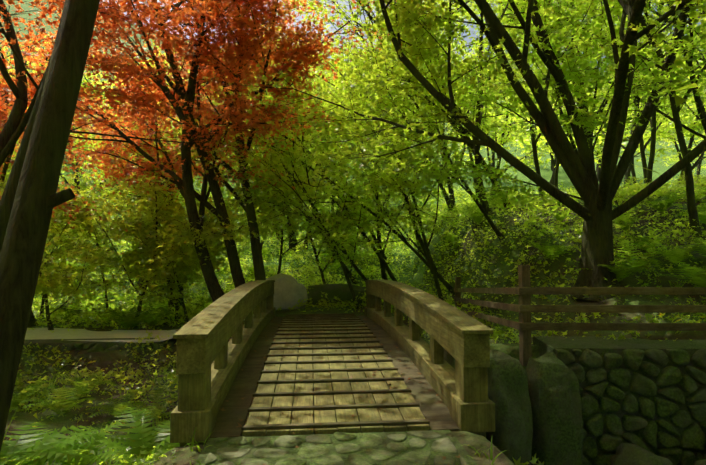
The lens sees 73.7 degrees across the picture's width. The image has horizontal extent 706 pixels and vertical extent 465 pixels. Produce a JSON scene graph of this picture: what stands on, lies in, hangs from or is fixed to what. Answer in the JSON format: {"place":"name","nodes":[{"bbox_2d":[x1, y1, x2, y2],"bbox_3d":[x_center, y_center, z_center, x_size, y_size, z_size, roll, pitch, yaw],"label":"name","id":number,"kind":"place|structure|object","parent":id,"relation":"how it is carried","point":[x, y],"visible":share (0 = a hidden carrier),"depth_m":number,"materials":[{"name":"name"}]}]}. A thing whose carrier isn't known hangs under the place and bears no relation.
{"place":"outdoors","nodes":[
{"label":"outdoors","id":0,"kind":"place"},
{"bbox_2d":[25,319,244,342],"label":"bank path","id":1,"kind":"structure","parent":0,"point":[46,333],"depth_m":12.00,"materials":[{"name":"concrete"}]},
{"bbox_2d":[119,0,175,48],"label":"red maple tree","id":2,"kind":"object","parent":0,"point":[125,2],"visible":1,"depth_m":3.06,"materials":[{"name":"plant"}]},
{"bbox_2d":[194,430,476,464],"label":"cobble path","id":3,"kind":"structure","parent":0,"point":[430,447],"depth_m":3.87,"materials":[{"name":"stone"}]},
{"bbox_2d":[221,317,460,464],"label":"fallen leaves","id":4,"kind":"object","parent":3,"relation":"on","point":[352,415],"visible":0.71,"depth_m":5.62,"materials":[{"name":"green plant"}]},
{"bbox_2d":[184,428,505,464],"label":"path edge grass","id":5,"kind":"structure","parent":3,"relation":"on","point":[199,448],"depth_m":3.80,"materials":[{"name":"green plant"}]},
{"bbox_2d":[0,0,705,464],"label":"terrain","id":6,"kind":"structure","parent":0,"point":[186,454],"depth_m":11.10,"materials":[{"name":"green plant"}]},
{"bbox_2d":[0,120,64,209],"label":"maple tree","id":7,"kind":"object","parent":6,"relation":"on","point":[9,165],"depth_m":14.76,"materials":[{"name":"plant"}]},
{"bbox_2d":[1,42,84,165],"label":"maple tree","id":8,"kind":"object","parent":6,"relation":"on","point":[4,49],"depth_m":19.61,"materials":[{"name":"plant"}]},
{"bbox_2d":[9,42,94,194],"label":"maple tree","id":9,"kind":"object","parent":6,"relation":"on","point":[75,181],"depth_m":26.49,"materials":[{"name":"plant"}]},
{"bbox_2d":[0,39,109,172],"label":"maple tree","id":10,"kind":"object","parent":6,"relation":"on","point":[82,78],"depth_m":36.14,"materials":[{"name":"plant"}]},
{"bbox_2d":[11,33,106,135],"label":"maple tree","id":11,"kind":"object","parent":6,"relation":"on","point":[45,63],"depth_m":40.94,"materials":[{"name":"red plant"}]},
{"bbox_2d":[0,0,121,326],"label":"red maple tree","id":12,"kind":"object","parent":6,"relation":"on","point":[38,56],"depth_m":12.41,"materials":[{"name":"plant"}]},
{"bbox_2d":[0,180,144,329],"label":"maple tree","id":13,"kind":"object","parent":6,"relation":"on","point":[64,292],"depth_m":11.94,"materials":[{"name":"green plant"}]},
{"bbox_2d":[0,361,172,464],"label":"ferns","id":14,"kind":"object","parent":6,"relation":"on","point":[105,463],"depth_m":7.33,"materials":[{"name":"green plant"}]},
{"bbox_2d":[39,180,134,316],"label":"maple tree","id":15,"kind":"object","parent":6,"relation":"on","point":[66,232],"depth_m":14.44,"materials":[{"name":"green plant"}]},
{"bbox_2d":[45,46,146,184],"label":"maple tree","id":16,"kind":"object","parent":6,"relation":"on","point":[95,90],"depth_m":33.70,"materials":[{"name":"plant"}]},
{"bbox_2d":[22,338,174,354],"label":"stone wall","id":17,"kind":"structure","parent":6,"relation":"on","point":[93,346],"depth_m":11.05,"materials":[{"name":"stone"}]},
{"bbox_2d":[38,173,162,320],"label":"maple tree","id":18,"kind":"object","parent":6,"relation":"on","point":[86,227],"depth_m":13.24,"materials":[{"name":"green plant"}]},
{"bbox_2d":[61,102,198,288],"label":"maple tree","id":19,"kind":"object","parent":6,"relation":"on","point":[87,177],"depth_m":17.54,"materials":[{"name":"plant"}]},
{"bbox_2d":[64,62,199,245],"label":"tree","id":20,"kind":"object","parent":6,"relation":"on","point":[85,145],"depth_m":20.72,"materials":[{"name":"plant"}]},
{"bbox_2d":[62,34,223,241],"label":"maple tree","id":21,"kind":"object","parent":6,"relation":"on","point":[98,75],"depth_m":19.08,"materials":[{"name":"green plant"}]},
{"bbox_2d":[0,0,291,231],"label":"red maple tree","id":22,"kind":"object","parent":6,"relation":"on","point":[13,130],"depth_m":9.39,"materials":[{"name":"red plant"}]},
{"bbox_2d":[46,161,257,326],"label":"maple tree","id":23,"kind":"object","parent":6,"relation":"on","point":[173,240],"depth_m":12.11,"materials":[{"name":"green plant"}]},
{"bbox_2d":[71,192,245,322],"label":"maple tree","id":24,"kind":"object","parent":6,"relation":"on","point":[123,233],"depth_m":12.64,"materials":[{"name":"green plant"}]},
{"bbox_2d":[106,206,248,321],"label":"maple tree","id":25,"kind":"object","parent":6,"relation":"on","point":[162,285],"depth_m":12.66,"materials":[{"name":"green plant"}]},
{"bbox_2d":[0,0,360,451],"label":"maple tree","id":26,"kind":"object","parent":6,"relation":"on","point":[31,199],"depth_m":2.41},
{"bbox_2d":[62,117,300,306],"bbox_3d":[-5.213,-0.445,15.868,7.109,6.648,5.930,0,-2,-5],"label":"maple tree","id":27,"kind":"object","parent":6,"relation":"on","point":[171,192],"depth_m":14.98,"materials":[{"name":"green plant"}]},
{"bbox_2d":[68,16,305,317],"bbox_3d":[-6.040,-2.415,18.135,8.561,10.830,8.543,0,-2,-5],"label":"red maple tree","id":28,"kind":"object","parent":6,"relation":"on","point":[145,98],"depth_m":16.43,"materials":[{"name":"red plant"}]},
{"bbox_2d":[159,97,222,221],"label":"maple tree","id":29,"kind":"object","parent":6,"relation":"on","point":[192,172],"depth_m":29.77,"materials":[{"name":"green plant"}]},
{"bbox_2d":[0,0,401,309],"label":"red maple tree","id":30,"kind":"object","parent":6,"relation":"on","point":[234,48],"depth_m":11.32,"materials":[{"name":"red plant"}]},
{"bbox_2d":[88,64,358,283],"bbox_3d":[-4.274,-2.014,17.431,9.304,8.307,7.433,0,-2,-5],"label":"tree","id":31,"kind":"object","parent":6,"relation":"on","point":[181,199],"depth_m":16.46,"materials":[{"name":"plant"}]},
{"bbox_2d":[136,18,372,281],"bbox_3d":[-2.343,-1.940,13.793,7.268,8.647,7.515,0,-2,-5],"label":"tree","id":32,"kind":"object","parent":6,"relation":"on","point":[275,177],"depth_m":12.35,"materials":[{"name":"plant"}]},
{"bbox_2d":[202,68,319,239],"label":"tree","id":33,"kind":"object","parent":6,"relation":"on","point":[267,200],"depth_m":24.10,"materials":[{"name":"green plant"}]},
{"bbox_2d":[193,81,352,250],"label":"maple tree","id":34,"kind":"object","parent":6,"relation":"on","point":[197,185],"depth_m":17.72,"materials":[{"name":"green plant"}]},
{"bbox_2d":[223,40,330,249],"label":"maple tree","id":35,"kind":"object","parent":6,"relation":"on","point":[292,240],"depth_m":22.68,"materials":[{"name":"green plant"}]},
{"bbox_2d":[162,34,397,281],"bbox_3d":[-2.264,-2.571,16.999,8.187,10.142,6.173,0,-2,-5],"label":"tree","id":36,"kind":"object","parent":6,"relation":"on","point":[221,87],"depth_m":15.41,"materials":[{"name":"plant"}]},
{"bbox_2d":[266,273,307,309],"bbox_3d":[-2.136,1.872,13.669,1.562,1.358,1.220,1,-3,-24],"label":"pale rock","id":37,"kind":"object","parent":6,"relation":"on","point":[290,291],"visible":0.48,"depth_m":13.26,"materials":[{"name":"grey stone"}]},
{"bbox_2d":[208,136,398,308],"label":"maple tree","id":38,"kind":"object","parent":6,"relation":"on","point":[272,200],"depth_m":12.90,"materials":[{"name":"green plant"}]},
{"bbox_2d":[235,107,385,273],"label":"maple tree","id":39,"kind":"object","parent":6,"relation":"on","point":[283,138],"depth_m":17.04,"materials":[{"name":"green plant"}]},
{"bbox_2d":[232,120,393,283],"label":"maple tree","id":40,"kind":"object","parent":6,"relation":"on","point":[350,207],"depth_m":14.96,"materials":[{"name":"green plant"}]},
{"bbox_2d":[173,14,454,295],"bbox_3d":[-1.682,-2.099,14.239,8.366,8.008,5.697,-2,-3,39],"label":"tree","id":41,"kind":"object","parent":6,"relation":"on","point":[360,131],"depth_m":13.29,"materials":[{"name":"green plant"}]},
{"bbox_2d":[170,280,494,446],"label":"bridge","id":42,"kind":"structure","parent":6,"relation":"on","point":[212,362],"depth_m":5.19,"materials":[{"name":"brown wood"}]},
{"bbox_2d":[256,39,421,262],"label":"tree","id":43,"kind":"object","parent":6,"relation":"on","point":[336,130],"depth_m":18.90,"materials":[{"name":"green plant"}]},
{"bbox_2d":[251,7,426,249],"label":"tree","id":44,"kind":"object","parent":6,"relation":"on","point":[315,202],"depth_m":22.68,"materials":[{"name":"green plant"}]},
{"bbox_2d":[242,7,441,240],"bbox_3d":[-0.803,-5.297,22.924,11.264,11.960,7.470,0,-2,-5],"label":"tree","id":45,"kind":"object","parent":6,"relation":"on","point":[312,68],"depth_m":23.58,"materials":[{"name":"green plant"}]},
{"bbox_2d":[208,9,477,263],"bbox_3d":[-0.155,-3.517,19.684,12.275,10.065,9.446,0,-2,-5],"label":"tree","id":46,"kind":"object","parent":6,"relation":"on","point":[368,92],"depth_m":19.45,"materials":[{"name":"green plant"}]},
{"bbox_2d":[306,284,391,306],"bbox_3d":[-0.261,2.222,14.920,3.312,1.201,2.075,0,-2,-5],"label":"boulder","id":47,"kind":"object","parent":6,"relation":"on","point":[342,292],"visible":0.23,"depth_m":14.17,"materials":[{"name":"stone"}]},
{"bbox_2d":[0,170,705,464],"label":"ground cover plants","id":48,"kind":"object","parent":6,"relation":"on","point":[633,189],"visible":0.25,"depth_m":13.35,"materials":[{"name":"green plant"}]},
{"bbox_2d":[0,183,705,464],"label":"fern plants","id":49,"kind":"object","parent":6,"relation":"on","point":[57,452],"visible":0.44,"depth_m":7.66,"materials":[{"name":"green plant"}]},
{"bbox_2d":[9,219,705,464],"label":"ground cover","id":50,"kind":"object","parent":6,"relation":"on","point":[139,460],"visible":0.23,"depth_m":7.74,"materials":[{"name":"green plant"}]},
{"bbox_2d":[265,0,454,214],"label":"tree","id":51,"kind":"object","parent":6,"relation":"on","point":[301,4],"depth_m":18.71,"materials":[{"name":"green plant"}]},
{"bbox_2d":[311,42,409,217],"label":"maple tree","id":52,"kind":"object","parent":6,"relation":"on","point":[337,118],"depth_m":28.31,"materials":[{"name":"green plant"}]},
{"bbox_2d":[265,0,512,273],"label":"tree","id":53,"kind":"object","parent":6,"relation":"on","point":[351,44],"depth_m":14.22,"materials":[{"name":"green plant"}]},
{"bbox_2d":[324,46,453,253],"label":"maple tree","id":54,"kind":"object","parent":6,"relation":"on","point":[368,113],"depth_m":20.02,"materials":[{"name":"green plant"}]},
{"bbox_2d":[302,0,504,241],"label":"tree","id":55,"kind":"object","parent":6,"relation":"on","point":[357,76],"depth_m":11.96,"materials":[{"name":"green plant"}]},
{"bbox_2d":[312,0,500,183],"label":"tree","id":56,"kind":"object","parent":6,"relation":"on","point":[362,58],"depth_m":18.16,"materials":[{"name":"green plant"}]},
{"bbox_2d":[318,78,497,300],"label":"maple tree","id":57,"kind":"object","parent":6,"relation":"on","point":[388,179],"depth_m":12.03,"materials":[{"name":"green plant"}]},
{"bbox_2d":[345,89,491,279],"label":"maple tree","id":58,"kind":"object","parent":6,"relation":"on","point":[420,198],"depth_m":16.88,"materials":[{"name":"green plant"}]},
{"bbox_2d":[289,0,583,206],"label":"tree","id":59,"kind":"object","parent":6,"relation":"on","point":[365,58],"depth_m":12.76,"materials":[{"name":"green plant"}]},
{"bbox_2d":[412,85,488,179],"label":"maple tree","id":60,"kind":"object","parent":6,"relation":"on","point":[446,119],"depth_m":42.26,"materials":[{"name":"green plant"}]},
{"bbox_2d":[390,2,520,199],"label":"tree","id":61,"kind":"object","parent":6,"relation":"on","point":[494,122],"depth_m":18.43,"materials":[{"name":"green plant"}]},
{"bbox_2d":[385,35,530,205],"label":"maple tree","id":62,"kind":"object","parent":6,"relation":"on","point":[504,140],"depth_m":22.25,"materials":[{"name":"green plant"}]},
{"bbox_2d":[212,0,705,300],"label":"green maple","id":63,"kind":"object","parent":6,"relation":"on","point":[597,213],"depth_m":8.41,"materials":[{"name":"green plant"}]},
{"bbox_2d":[332,0,617,217],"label":"maple tree","id":64,"kind":"object","parent":6,"relation":"on","point":[485,205],"depth_m":14.64,"materials":[{"name":"green plant"}]},
{"bbox_2d":[436,75,550,199],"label":"maple tree","id":65,"kind":"object","parent":6,"relation":"on","point":[493,118],"depth_m":34.97,"materials":[{"name":"green plant"}]},
{"bbox_2d":[451,63,560,199],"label":"maple tree","id":66,"kind":"object","parent":6,"relation":"on","point":[527,149],"depth_m":27.03,"materials":[{"name":"green plant"}]},
{"bbox_2d":[486,349,532,464],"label":"boulder","id":67,"kind":"object","parent":6,"relation":"on","point":[509,397],"visible":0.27,"depth_m":4.87,"materials":[{"name":"stone"}]},
{"bbox_2d":[512,454,543,464],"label":"seedling plant","id":68,"kind":"object","parent":6,"relation":"on","point":[532,461],"visible":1,"depth_m":4.02,"materials":[{"name":"green plant"}]},
{"bbox_2d":[500,83,571,170],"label":"maple tree","id":69,"kind":"object","parent":6,"relation":"on","point":[524,125],"depth_m":46.90,"materials":[{"name":"green plant"}]},
{"bbox_2d":[512,73,584,184],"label":"maple tree","id":70,"kind":"object","parent":6,"relation":"on","point":[553,172],"depth_m":40.55,"materials":[{"name":"green plant"}]},
{"bbox_2d":[525,351,582,464],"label":"standing stone","id":71,"kind":"object","parent":6,"relation":"on","point":[555,398],"visible":0.81,"depth_m":5.38,"materials":[{"name":"grey stone"}]},
{"bbox_2d":[404,0,705,226],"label":"maple tree","id":72,"kind":"object","parent":6,"relation":"on","point":[582,63],"depth_m":9.36,"materials":[{"name":"green plant"}]},
{"bbox_2d":[469,0,664,195],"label":"maple tree","id":73,"kind":"object","parent":6,"relation":"on","point":[534,141],"depth_m":17.62,"materials":[{"name":"green plant"}]},
{"bbox_2d":[436,0,705,171],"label":"tree","id":74,"kind":"object","parent":6,"relation":"on","point":[636,107],"depth_m":14.61,"materials":[{"name":"green plant"}]},
{"bbox_2d":[551,82,607,180],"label":"maple tree","id":75,"kind":"object","parent":6,"relation":"on","point":[598,173],"depth_m":42.70,"materials":[{"name":"plant"}]},
{"bbox_2d":[454,265,705,365],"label":"timber fence","id":76,"kind":"object","parent":6,"relation":"on","point":[524,290],"visible":0.88,"depth_m":6.08,"materials":[{"name":"brown wood"}]},
{"bbox_2d":[478,0,705,242],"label":"tree","id":77,"kind":"object","parent":6,"relation":"on","point":[691,205],"depth_m":10.43,"materials":[{"name":"green plant"}]},
{"bbox_2d":[485,0,705,143],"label":"tree","id":78,"kind":"object","parent":6,"relation":"on","point":[700,108],"depth_m":12.30,"materials":[{"name":"green plant"}]},
{"bbox_2d":[575,73,627,171],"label":"maple tree","id":79,"kind":"object","parent":6,"relation":"on","point":[598,161],"depth_m":46.65,"materials":[{"name":"green plant"}]},
{"bbox_2d":[520,0,704,167],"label":"maple tree","id":80,"kind":"object","parent":6,"relation":"on","point":[608,29],"depth_m":12.64,"materials":[{"name":"green plant"}]},
{"bbox_2d":[533,336,705,464],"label":"stone wall","id":81,"kind":"structure","parent":6,"relation":"on","point":[648,395],"depth_m":5.94,"materials":[{"name":"stone"}]},
{"bbox_2d":[553,32,687,173],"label":"maple tree","id":82,"kind":"object","parent":6,"relation":"on","point":[656,150],"depth_m":29.65,"materials":[{"name":"green plant"}]},
{"bbox_2d":[542,28,705,187],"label":"maple tree","id":83,"kind":"object","parent":6,"relation":"on","point":[624,143],"depth_m":25.28,"materials":[{"name":"green plant"}]},
{"bbox_2d":[551,1,699,48],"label":"tree","id":84,"kind":"object","parent":6,"relation":"on","point":[607,33],"depth_m":13.46,"materials":[{"name":"green plant"}]},
{"bbox_2d":[554,0,703,187],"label":"tree","id":85,"kind":"object","parent":6,"relation":"on","point":[684,109],"depth_m":19.60,"materials":[{"name":"green plant"}]},
{"bbox_2d":[576,88,689,184],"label":"maple tree","id":86,"kind":"object","parent":6,"relation":"on","point":[626,130],"depth_m":34.79,"materials":[{"name":"green plant"}]},
{"bbox_2d":[564,0,705,183],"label":"tree","id":87,"kind":"object","parent":6,"relation":"on","point":[642,152],"depth_m":19.15,"materials":[{"name":"green plant"}]},
{"bbox_2d":[565,0,705,185],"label":"tree","id":88,"kind":"object","parent":6,"relation":"on","point":[652,121],"depth_m":16.25,"materials":[{"name":"green plant"}]},
{"bbox_2d":[610,443,673,464],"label":"boulder","id":89,"kind":"object","parent":6,"relation":"on","point":[629,454],"visible":1,"depth_m":5.47,"materials":[{"name":"grey stone"}]},
{"bbox_2d":[588,3,705,121],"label":"tree","id":90,"kind":"object","parent":6,"relation":"on","point":[684,73],"depth_m":12.26,"materials":[{"name":"green plant"}]},
{"bbox_2d":[591,0,705,31],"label":"maple tree","id":91,"kind":"object","parent":6,"relation":"on","point":[651,19],"depth_m":11.44,"materials":[{"name":"green plant"}]},
{"bbox_2d":[606,95,705,183],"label":"maple tree","id":92,"kind":"object","parent":6,"relation":"on","point":[677,154],"depth_m":38.26,"materials":[{"name":"green plant"}]},
{"bbox_2d":[621,90,705,183],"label":"maple tree","id":93,"kind":"object","parent":6,"relation":"on","point":[660,136],"depth_m":30.54,"materials":[{"name":"green plant"}]},
{"bbox_2d":[636,83,697,173],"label":"maple tree","id":94,"kind":"object","parent":6,"relation":"on","point":[679,100],"visible":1,"depth_m":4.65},
{"bbox_2d":[646,12,705,150],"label":"maple tree","id":95,"kind":"object","parent":6,"relation":"on","point":[683,122],"depth_m":25.89,"materials":[{"name":"green plant"}]},
{"bbox_2d":[650,16,705,138],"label":"maple tree","id":96,"kind":"object","parent":6,"relation":"on","point":[693,124],"depth_m":23.86,"materials":[{"name":"green plant"}]},
{"bbox_2d":[657,101,705,182],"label":"maple tree","id":97,"kind":"object","parent":6,"relation":"on","point":[671,161],"depth_m":44.19,"materials":[{"name":"green plant"}]},
{"bbox_2d":[695,459,705,464],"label":"stream rock","id":98,"kind":"object","parent":6,"relation":"on","point":[701,462],"visible":1,"depth_m":5.12,"materials":[{"name":"grey stone"}]},
{"bbox_2d":[102,0,704,71],"label":"sky","id":99,"kind":"structure","parent":0,"point":[299,18],"materials":[{"name":"white"}]}
]}

